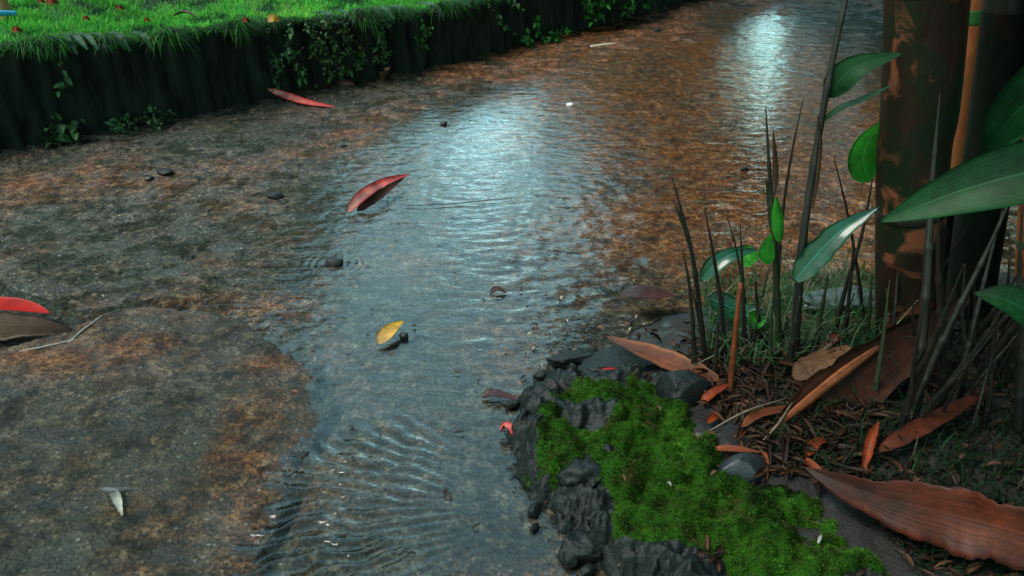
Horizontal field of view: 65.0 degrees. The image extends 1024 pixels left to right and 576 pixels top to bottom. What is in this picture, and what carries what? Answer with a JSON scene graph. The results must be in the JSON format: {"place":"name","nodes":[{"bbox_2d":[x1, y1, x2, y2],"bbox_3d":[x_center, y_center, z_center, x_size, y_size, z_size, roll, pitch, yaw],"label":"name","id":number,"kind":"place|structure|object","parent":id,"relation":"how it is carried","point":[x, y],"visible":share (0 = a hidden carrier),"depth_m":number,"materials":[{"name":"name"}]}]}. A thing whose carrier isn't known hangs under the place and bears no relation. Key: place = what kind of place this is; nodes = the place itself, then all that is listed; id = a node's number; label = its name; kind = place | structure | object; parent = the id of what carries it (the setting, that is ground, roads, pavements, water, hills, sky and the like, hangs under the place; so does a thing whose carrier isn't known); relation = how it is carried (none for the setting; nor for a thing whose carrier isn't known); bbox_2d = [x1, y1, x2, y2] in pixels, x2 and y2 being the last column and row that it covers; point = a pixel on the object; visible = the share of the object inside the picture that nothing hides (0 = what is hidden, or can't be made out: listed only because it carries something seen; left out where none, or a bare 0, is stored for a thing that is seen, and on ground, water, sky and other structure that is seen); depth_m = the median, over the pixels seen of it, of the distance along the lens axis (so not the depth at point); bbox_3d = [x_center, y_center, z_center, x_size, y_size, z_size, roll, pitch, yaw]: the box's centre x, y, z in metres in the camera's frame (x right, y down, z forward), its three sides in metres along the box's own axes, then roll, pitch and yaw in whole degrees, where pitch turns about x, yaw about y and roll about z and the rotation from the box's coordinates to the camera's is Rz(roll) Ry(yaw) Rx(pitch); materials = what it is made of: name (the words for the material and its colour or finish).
{"place":"outdoors","nodes":[
{"label":"outdoors","id":0,"kind":"place"},
{"bbox_2d":[0,0,477,50],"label":"lawn ground","id":1,"kind":"structure","parent":0,"point":[151,3],"depth_m":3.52,"materials":[{"name":"plant"}]},
{"bbox_2d":[0,0,11,21],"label":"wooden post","id":2,"kind":"object","parent":1,"relation":"on","point":[4,4],"visible":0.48,"depth_m":3.09,"materials":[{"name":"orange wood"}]},
{"bbox_2d":[0,0,1017,575],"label":"stream","id":3,"kind":"structure","parent":0,"point":[186,414],"depth_m":2.08,"materials":[{"name":"liquid"}]},
{"bbox_2d":[0,297,50,313],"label":"red leaf","id":4,"kind":"object","parent":3,"relation":"on","point":[14,304],"visible":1,"depth_m":1.84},
{"bbox_2d":[0,311,72,340],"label":"brown leaf","id":5,"kind":"object","parent":3,"relation":"on","point":[14,325],"visible":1,"depth_m":1.79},
{"bbox_2d":[21,315,102,350],"bbox_3d":[-0.991,0.109,1.784,0.053,0.009,0.190,24,38,35],"label":"pale straw","id":6,"kind":"object","parent":3,"relation":"on","point":[79,332],"visible":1,"depth_m":1.77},
{"bbox_2d":[43,113,85,146],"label":"plant","id":7,"kind":"object","parent":3,"relation":"on","point":[62,135],"visible":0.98,"depth_m":2.87,"materials":[{"name":"green plant"}]},
{"bbox_2d":[102,487,131,515],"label":"leaf","id":8,"kind":"object","parent":3,"relation":"on","point":[114,494],"visible":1,"depth_m":1.35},
{"bbox_2d":[104,113,136,132],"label":"weed plant","id":9,"kind":"object","parent":3,"relation":"on","point":[126,116],"visible":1,"depth_m":2.98,"materials":[{"name":"green plant"}]},
{"bbox_2d":[134,103,176,131],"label":"weed plant","id":10,"kind":"object","parent":3,"relation":"on","point":[154,119],"visible":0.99,"depth_m":3.04,"materials":[{"name":"green plant"}]},
{"bbox_2d":[0,0,690,151],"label":"retaining wall","id":11,"kind":"structure","parent":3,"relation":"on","point":[213,73],"depth_m":3.21,"materials":[{"name":"wood"}]},
{"bbox_2d":[53,45,72,97],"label":"creeper","id":12,"kind":"object","parent":11,"relation":"attached to","point":[67,79],"visible":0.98,"depth_m":2.83,"materials":[{"name":"green plant"}]},
{"bbox_2d":[0,0,509,62],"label":"overhanging grass","id":13,"kind":"structure","parent":11,"relation":"on","point":[43,45],"depth_m":3.11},
{"bbox_2d":[64,33,87,49],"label":"dead frond","id":14,"kind":"object","parent":13,"relation":"on","point":[80,41],"visible":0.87,"depth_m":2.83,"materials":[{"name":"grey plant"}]},
{"bbox_2d":[103,31,130,51],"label":"dead frond","id":15,"kind":"object","parent":13,"relation":"on","point":[118,35],"visible":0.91,"depth_m":2.91,"materials":[{"name":"grey plant"}]},
{"bbox_2d":[263,22,306,88],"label":"creeper","id":16,"kind":"object","parent":11,"relation":"attached to","point":[275,61],"visible":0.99,"depth_m":3.31,"materials":[{"name":"green plant"}]},
{"bbox_2d":[302,13,367,87],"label":"creeper","id":17,"kind":"object","parent":11,"relation":"attached to","point":[342,68],"visible":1,"depth_m":3.43,"materials":[{"name":"green plant"}]},
{"bbox_2d":[370,17,392,64],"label":"creeper","id":18,"kind":"object","parent":11,"relation":"attached to","point":[383,41],"visible":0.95,"depth_m":3.55,"materials":[{"name":"green plant"}]},
{"bbox_2d":[414,14,432,50],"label":"creeper","id":19,"kind":"object","parent":11,"relation":"attached to","point":[422,27],"visible":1,"depth_m":3.68,"materials":[{"name":"green plant"}]},
{"bbox_2d":[486,0,524,34],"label":"creeper","id":20,"kind":"object","parent":11,"relation":"attached to","point":[500,23],"visible":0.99,"depth_m":3.99,"materials":[{"name":"green plant"}]},
{"bbox_2d":[580,0,612,26],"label":"ivy","id":21,"kind":"object","parent":11,"relation":"attached to","point":[590,6],"visible":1,"depth_m":4.42,"materials":[{"name":"green plant"}]},
{"bbox_2d":[601,0,634,17],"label":"ivy","id":22,"kind":"object","parent":11,"relation":"attached to","point":[631,9],"visible":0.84,"depth_m":4.58,"materials":[{"name":"green plant"}]},
{"bbox_2d":[521,15,571,47],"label":"weed plant","id":23,"kind":"object","parent":3,"relation":"on","point":[528,40],"visible":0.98,"depth_m":4.20,"materials":[{"name":"green plant"}]},
{"bbox_2d":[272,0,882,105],"bbox_3d":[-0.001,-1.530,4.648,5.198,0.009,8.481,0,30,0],"label":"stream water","id":24,"kind":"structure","parent":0,"point":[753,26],"depth_m":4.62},
{"bbox_2d":[267,191,283,199],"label":"pebble","id":25,"kind":"object","parent":24,"relation":"on","point":[275,195],"visible":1,"depth_m":2.47,"materials":[{"name":"stone"}]},
{"bbox_2d":[268,88,334,106],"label":"long leaf","id":26,"kind":"object","parent":24,"relation":"on","point":[290,96],"visible":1,"depth_m":3.32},
{"bbox_2d":[326,257,342,266],"bbox_3d":[-0.465,-0.068,2.102,0.044,0.024,0.032,0,30,0],"label":"pebble","id":27,"kind":"object","parent":24,"relation":"on","point":[334,262],"visible":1,"depth_m":2.09,"materials":[{"name":"stone"}]},
{"bbox_2d":[346,174,409,212],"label":"folded leaf","id":28,"kind":"object","parent":24,"relation":"on","point":[368,195],"visible":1,"depth_m":2.42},
{"bbox_2d":[376,321,402,343],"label":"yellow leaf","id":29,"kind":"object","parent":24,"relation":"on","point":[386,333],"visible":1,"depth_m":1.78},
{"bbox_2d":[28,18,856,562],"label":"floating litter","id":30,"kind":"object","parent":24,"relation":"on","point":[506,348],"visible":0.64,"depth_m":1.82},
{"bbox_2d":[482,388,517,399],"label":"drowned leaf","id":31,"kind":"object","parent":24,"relation":"on","point":[490,392],"visible":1,"depth_m":1.61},
{"bbox_2d":[505,399,518,408],"bbox_3d":[0.000,0.231,1.591,0.028,0.017,0.019,0,30,0],"label":"chip","id":32,"kind":"object","parent":24,"relation":"on","point":[512,404],"visible":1,"depth_m":1.58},
{"bbox_2d":[527,501,541,517],"bbox_3d":[0.038,0.370,1.349,0.022,0.026,0.032,8,31,14],"label":"chip","id":33,"kind":"object","parent":24,"relation":"on","point":[534,510],"visible":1,"depth_m":1.34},
{"bbox_2d":[533,370,547,381],"bbox_3d":[0.061,0.184,1.667,0.035,0.026,0.023,0,30,0],"label":"chip","id":34,"kind":"object","parent":24,"relation":"on","point":[540,375],"visible":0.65,"depth_m":1.66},
{"bbox_2d":[562,552,578,568],"bbox_3d":[0.089,0.420,1.260,0.029,0.033,0.042,0,30,0],"label":"chip","id":35,"kind":"object","parent":24,"relation":"on","point":[570,559],"visible":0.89,"depth_m":1.24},
{"bbox_2d":[546,349,601,366],"bbox_3d":[0.148,0.149,1.721,0.151,0.036,0.046,-6,31,-10],"label":"boulder","id":36,"kind":"object","parent":24,"relation":"on","point":[566,358],"visible":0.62,"depth_m":1.70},
{"bbox_2d":[557,529,602,564],"bbox_3d":[0.109,0.408,1.270,0.076,0.044,0.058,0,30,0],"label":"boulder","id":37,"kind":"object","parent":24,"relation":"on","point":[581,546],"visible":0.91,"depth_m":1.25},
{"bbox_2d":[579,562,594,575],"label":"chip","id":38,"kind":"object","parent":24,"relation":"on","point":[587,569],"visible":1,"depth_m":1.23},
{"bbox_2d":[621,284,674,298],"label":"dark leaf","id":39,"kind":"object","parent":24,"relation":"on","point":[641,291],"visible":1,"depth_m":1.85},
{"bbox_2d":[628,269,1023,575],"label":"soil bed","id":40,"kind":"object","parent":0,"point":[851,528],"visible":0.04,"depth_m":1.34,"materials":[{"name":"soil"}]},
{"bbox_2d":[577,346,660,372],"bbox_3d":[0.269,0.154,1.668,0.269,0.048,0.101,0,30,0],"label":"boulder","id":41,"kind":"object","parent":40,"relation":"on","point":[612,357],"visible":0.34,"depth_m":1.64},
{"bbox_2d":[655,369,710,408],"bbox_3d":[0.324,0.197,1.509,0.109,0.093,0.083,-13,33,-22],"label":"boulder","id":42,"kind":"object","parent":40,"relation":"on","point":[687,386],"visible":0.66,"depth_m":1.48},
{"bbox_2d":[670,172,706,360],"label":"bamboo shoot","id":43,"kind":"object","parent":40,"relation":"on","point":[698,307],"visible":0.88,"depth_m":1.49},
{"bbox_2d":[682,249,697,365],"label":"bamboo shoot","id":44,"kind":"object","parent":40,"relation":"on","point":[693,344],"visible":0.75,"depth_m":1.51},
{"bbox_2d":[504,363,889,575],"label":"mossy rock","id":45,"kind":"object","parent":40,"relation":"on","point":[645,519],"visible":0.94,"depth_m":1.30,"materials":[{"name":"green plant"}]},
{"bbox_2d":[555,453,602,501],"bbox_3d":[0.147,0.319,1.396,0.174,0.112,0.117,-18,35,-28],"label":"boulder","id":46,"kind":"object","parent":45,"relation":"on","point":[578,471],"visible":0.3,"depth_m":1.33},
{"bbox_2d":[704,207,726,356],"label":"bamboo shoot","id":47,"kind":"object","parent":40,"relation":"on","point":[721,309],"visible":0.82,"depth_m":1.54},
{"bbox_2d":[712,320,718,373],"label":"bamboo shoot","id":48,"kind":"object","parent":40,"relation":"on","point":[715,360],"visible":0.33,"depth_m":1.52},
{"bbox_2d":[701,383,731,403],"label":"orange leaf","id":49,"kind":"object","parent":40,"relation":"on","point":[714,391],"visible":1,"depth_m":1.47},
{"bbox_2d":[683,306,769,323],"bbox_3d":[0.498,0.071,1.848,0.217,0.047,0.098,0,30,0],"label":"boulder","id":50,"kind":"object","parent":40,"relation":"on","point":[687,319],"visible":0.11,"depth_m":1.83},
{"bbox_2d":[699,247,763,341],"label":"leafy plant","id":51,"kind":"object","parent":40,"relation":"on","point":[725,257],"visible":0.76,"depth_m":1.63,"materials":[{"name":"teal plant"}]},
{"bbox_2d":[724,282,742,444],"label":"orange stalk","id":52,"kind":"object","parent":40,"relation":"on","point":[731,376],"visible":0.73,"depth_m":1.45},
{"bbox_2d":[726,214,746,329],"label":"bamboo shoot","id":53,"kind":"object","parent":40,"relation":"on","point":[738,259],"visible":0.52,"depth_m":1.60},
{"bbox_2d":[718,453,763,482],"bbox_3d":[0.377,0.294,1.315,0.078,0.043,0.050,0,30,0],"label":"stone block","id":54,"kind":"object","parent":40,"relation":"on","point":[746,467],"depth_m":1.30,"materials":[{"name":"stone"}]},
{"bbox_2d":[740,224,745,353],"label":"bamboo shoot","id":55,"kind":"object","parent":40,"relation":"on","point":[743,311],"visible":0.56,"depth_m":1.56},
{"bbox_2d":[736,234,774,350],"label":"leafy plant","id":56,"kind":"object","parent":40,"relation":"on","point":[766,255],"visible":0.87,"depth_m":1.60,"materials":[{"name":"green plant"}]},
{"bbox_2d":[754,280,762,336],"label":"bamboo shoot","id":57,"kind":"object","parent":40,"relation":"on","point":[757,300],"visible":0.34,"depth_m":1.61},
{"bbox_2d":[767,304,773,370],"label":"bamboo shoot","id":58,"kind":"object","parent":40,"relation":"on","point":[770,341],"visible":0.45,"depth_m":1.53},
{"bbox_2d":[765,106,783,346],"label":"bamboo shoot","id":59,"kind":"object","parent":40,"relation":"on","point":[775,218],"visible":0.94,"depth_m":1.49,"materials":[{"name":"green plant"}]},
{"bbox_2d":[772,97,803,303],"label":"bamboo shoot","id":60,"kind":"object","parent":40,"relation":"on","point":[787,180],"visible":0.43,"depth_m":1.51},
{"bbox_2d":[658,222,918,378],"bbox_3d":[0.660,0.001,1.764,0.734,0.234,0.753,0,30,0],"label":"grass tuft","id":61,"kind":"object","parent":40,"relation":"on","point":[826,324],"visible":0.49,"depth_m":1.70,"materials":[{"name":"plant"}]},
{"bbox_2d":[786,296,800,374],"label":"bamboo shoot","id":62,"kind":"object","parent":40,"relation":"on","point":[791,348],"visible":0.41,"depth_m":1.52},
{"bbox_2d":[813,272,829,343],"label":"bamboo shoot","id":63,"kind":"object","parent":40,"relation":"on","point":[820,316],"visible":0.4,"depth_m":1.62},
{"bbox_2d":[628,314,1023,575],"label":"leaf litter","id":64,"kind":"object","parent":40,"relation":"on","point":[737,403],"visible":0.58,"depth_m":1.39,"materials":[{"name":"plant"}]},
{"bbox_2d":[606,336,719,381],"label":"orange leaf","id":65,"kind":"object","parent":64,"relation":"on","point":[667,359],"visible":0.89,"depth_m":1.59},
{"bbox_2d":[714,445,761,452],"bbox_3d":[0.377,0.273,1.343,0.082,0.011,0.016,9,31,14],"label":"dry sheath","id":66,"kind":"object","parent":64,"relation":"on","point":[733,448],"visible":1,"depth_m":1.34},
{"bbox_2d":[709,397,789,430],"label":"dead twig","id":67,"kind":"object","parent":64,"relation":"on","point":[743,412],"visible":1,"depth_m":1.39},
{"bbox_2d":[742,405,785,427],"bbox_3d":[0.467,0.215,1.416,0.165,0.016,0.020,-14,33,-22],"label":"dry sheath","id":68,"kind":"object","parent":64,"relation":"on","point":[751,417],"visible":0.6,"depth_m":1.40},
{"bbox_2d":[804,437,827,456],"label":"orange leaf","id":69,"kind":"object","parent":64,"relation":"on","point":[820,442],"visible":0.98,"depth_m":1.35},
{"bbox_2d":[792,345,851,380],"bbox_3d":[0.597,0.142,1.525,0.164,0.025,0.056,-14,33,-23],"label":"dry sheath","id":70,"kind":"object","parent":64,"relation":"on","point":[829,357],"visible":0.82,"depth_m":1.52,"materials":[{"name":"beige plant"}]},
{"bbox_2d":[766,296,968,435],"bbox_3d":[0.665,0.143,1.466,0.540,0.127,0.077,-15,33,-24],"label":"folded sheath","id":71,"kind":"object","parent":64,"relation":"on","point":[856,365],"visible":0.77,"depth_m":1.47,"materials":[{"name":"plant"}]},
{"bbox_2d":[862,421,878,466],"bbox_3d":[0.594,0.259,1.337,0.018,0.046,0.080,14,33,23],"label":"dry sheath","id":72,"kind":"object","parent":64,"relation":"on","point":[870,442],"visible":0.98,"depth_m":1.33,"materials":[{"name":"orange plant"}]},
{"bbox_2d":[804,467,1023,569],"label":"dry sheath","id":73,"kind":"object","parent":64,"relation":"on","point":[965,523],"visible":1,"depth_m":1.16,"materials":[{"name":"orange plant"}]},
{"bbox_2d":[878,380,999,451],"bbox_3d":[0.742,0.223,1.375,0.294,0.048,0.035,-14,33,-22],"label":"dry sheath","id":74,"kind":"object","parent":64,"relation":"on","point":[926,424],"visible":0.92,"depth_m":1.36,"materials":[{"name":"orange plant"}]},
{"bbox_2d":[791,286,874,314],"bbox_3d":[0.779,0.034,1.909,0.229,0.067,0.096,-6,31,-11],"label":"boulder","id":75,"kind":"object","parent":40,"relation":"on","point":[829,295],"visible":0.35,"depth_m":1.88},
{"bbox_2d":[790,207,878,334],"bbox_3d":[0.586,0.001,1.517,0.138,0.332,0.050,-13,32,-21],"label":"leafy plant","id":76,"kind":"object","parent":40,"relation":"on","point":[821,249],"visible":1,"depth_m":1.47,"materials":[{"name":"teal plant"}]},
{"bbox_2d":[793,0,902,360],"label":"bamboo shoot","id":77,"kind":"object","parent":40,"relation":"on","point":[843,76],"visible":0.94,"depth_m":1.37,"materials":[{"name":"green plant"}]},
{"bbox_2d":[843,240,854,342],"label":"bamboo shoot","id":78,"kind":"object","parent":40,"relation":"on","point":[846,321],"visible":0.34,"depth_m":1.62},
{"bbox_2d":[833,156,865,333],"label":"bamboo shoot","id":79,"kind":"object","parent":40,"relation":"on","point":[857,274],"visible":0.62,"depth_m":1.65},
{"bbox_2d":[833,122,879,331],"bbox_3d":[0.659,-0.035,1.612,0.072,0.618,0.014,-7,31,-12],"label":"leafy plant","id":80,"kind":"object","parent":40,"relation":"on","point":[861,161],"visible":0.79,"depth_m":1.50,"materials":[{"name":"green plant"}]},
{"bbox_2d":[864,272,872,342],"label":"bamboo shoot","id":81,"kind":"object","parent":40,"relation":"on","point":[868,325],"visible":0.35,"depth_m":1.57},
{"bbox_2d":[872,280,889,391],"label":"bamboo shoot","id":82,"kind":"object","parent":40,"relation":"on","point":[876,382],"visible":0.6,"depth_m":1.43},
{"bbox_2d":[750,305,1023,575],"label":"weeds","id":83,"kind":"object","parent":40,"relation":"on","point":[961,469],"visible":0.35,"depth_m":1.33,"materials":[{"name":"green plant"}]},
{"bbox_2d":[892,271,898,325],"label":"dead shoot","id":84,"kind":"object","parent":40,"relation":"on","point":[895,304],"visible":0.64,"depth_m":1.56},
{"bbox_2d":[899,303,925,428],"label":"dead shoot","id":85,"kind":"object","parent":40,"relation":"on","point":[906,410],"visible":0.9,"depth_m":1.33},
{"bbox_2d":[874,0,970,334],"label":"bamboo culm","id":86,"kind":"object","parent":40,"relation":"on","point":[928,39],"visible":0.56,"depth_m":1.40,"materials":[{"name":"plant"}]},
{"bbox_2d":[916,94,939,397],"bbox_3d":[0.738,-0.058,1.423,0.024,0.543,0.147,-7,31,-10],"label":"dead shoot","id":87,"kind":"object","parent":40,"relation":"on","point":[926,288],"visible":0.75,"depth_m":1.43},
{"bbox_2d":[902,293,956,389],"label":"dead shoot","id":88,"kind":"object","parent":40,"relation":"on","point":[919,357],"visible":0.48,"depth_m":1.47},
{"bbox_2d":[896,265,963,427],"bbox_3d":[0.664,0.104,1.282,0.017,0.374,0.101,13,33,20],"label":"dead shoot","id":89,"kind":"object","parent":40,"relation":"on","point":[920,372],"visible":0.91,"depth_m":1.27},
{"bbox_2d":[935,217,947,406],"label":"dead shoot","id":90,"kind":"object","parent":40,"relation":"on","point":[941,377],"visible":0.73,"depth_m":1.35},
{"bbox_2d":[942,215,953,303],"bbox_3d":[1.029,0.046,1.897,0.225,0.566,0.060,0,30,0],"label":"bamboo culm","id":91,"kind":"object","parent":40,"relation":"on","point":[949,227],"visible":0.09,"depth_m":1.79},
{"bbox_2d":[879,66,1023,327],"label":"broadleaf plant","id":92,"kind":"object","parent":40,"relation":"on","point":[990,176],"visible":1,"depth_m":1.10,"materials":[{"name":"green plant"}]},
{"bbox_2d":[916,334,992,418],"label":"dead shoot","id":93,"kind":"object","parent":40,"relation":"on","point":[931,403],"visible":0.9,"depth_m":1.32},
{"bbox_2d":[908,207,1007,417],"bbox_3d":[0.749,0.030,1.353,0.097,0.450,0.018,-15,33,-24],"label":"dead shoot","id":94,"kind":"object","parent":40,"relation":"on","point":[942,340],"visible":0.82,"depth_m":1.36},
{"bbox_2d":[959,263,967,398],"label":"dead shoot","id":95,"kind":"object","parent":40,"relation":"on","point":[964,341],"visible":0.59,"depth_m":1.40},
{"bbox_2d":[926,310,1001,414],"bbox_3d":[0.754,0.126,1.343,0.013,0.290,0.065,-24,38,-35],"label":"dead shoot","id":96,"kind":"object","parent":40,"relation":"on","point":[953,373],"visible":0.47,"depth_m":1.34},
{"bbox_2d":[941,329,986,412],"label":"dead shoot","id":97,"kind":"object","parent":40,"relation":"on","point":[948,400],"visible":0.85,"depth_m":1.34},
{"bbox_2d":[951,0,982,168],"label":"bamboo culm","id":98,"kind":"object","parent":40,"relation":"on","point":[971,52],"visible":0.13,"depth_m":1.73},
{"bbox_2d":[950,208,1002,402],"bbox_3d":[0.799,0.048,1.386,0.014,0.368,0.090,8,31,14],"label":"dead shoot","id":99,"kind":"object","parent":40,"relation":"on","point":[970,336],"visible":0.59,"depth_m":1.39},
{"bbox_2d":[973,283,979,369],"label":"dead shoot","id":100,"kind":"object","parent":40,"relation":"on","point":[977,357],"visible":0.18,"depth_m":1.53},
{"bbox_2d":[967,348,994,436],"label":"dead shoot","id":101,"kind":"object","parent":40,"relation":"on","point":[974,418],"visible":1,"depth_m":1.35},
{"bbox_2d":[945,0,1023,320],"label":"bamboo culm","id":102,"kind":"object","parent":40,"relation":"on","point":[999,62],"visible":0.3,"depth_m":1.55,"materials":[{"name":"plant"}]},
{"bbox_2d":[981,323,996,427],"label":"dead shoot","id":103,"kind":"object","parent":40,"relation":"on","point":[987,409],"visible":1,"depth_m":1.37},
{"bbox_2d":[964,333,1017,395],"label":"dead shoot","id":104,"kind":"object","parent":40,"relation":"on","point":[983,374],"visible":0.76,"depth_m":1.36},
{"bbox_2d":[959,264,1023,362],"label":"dead shoot","id":105,"kind":"object","parent":40,"relation":"on","point":[985,321],"visible":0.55,"depth_m":1.51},
{"bbox_2d":[966,321,1017,392],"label":"dead shoot","id":106,"kind":"object","parent":40,"relation":"on","point":[1008,333],"visible":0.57,"depth_m":1.40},
{"bbox_2d":[973,314,1010,361],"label":"dead shoot","id":107,"kind":"object","parent":40,"relation":"on","point":[1005,319],"visible":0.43,"depth_m":1.55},
{"bbox_2d":[994,341,1014,380],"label":"dead shoot","id":108,"kind":"object","parent":40,"relation":"on","point":[1004,362],"visible":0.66,"depth_m":1.50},
{"bbox_2d":[1003,256,1010,361],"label":"dead shoot","id":109,"kind":"object","parent":40,"relation":"on","point":[1007,283],"visible":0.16,"depth_m":1.49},
{"bbox_2d":[1002,329,1017,386],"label":"dead shoot","id":110,"kind":"object","parent":40,"relation":"on","point":[1011,366],"visible":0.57,"depth_m":1.47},
{"bbox_2d":[1012,204,1023,433],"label":"dead shoot","id":111,"kind":"object","parent":40,"relation":"on","point":[1018,405],"visible":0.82,"depth_m":1.32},
{"bbox_2d":[1014,138,1023,275],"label":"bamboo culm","id":112,"kind":"object","parent":40,"relation":"on","point":[1017,232],"visible":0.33,"depth_m":1.95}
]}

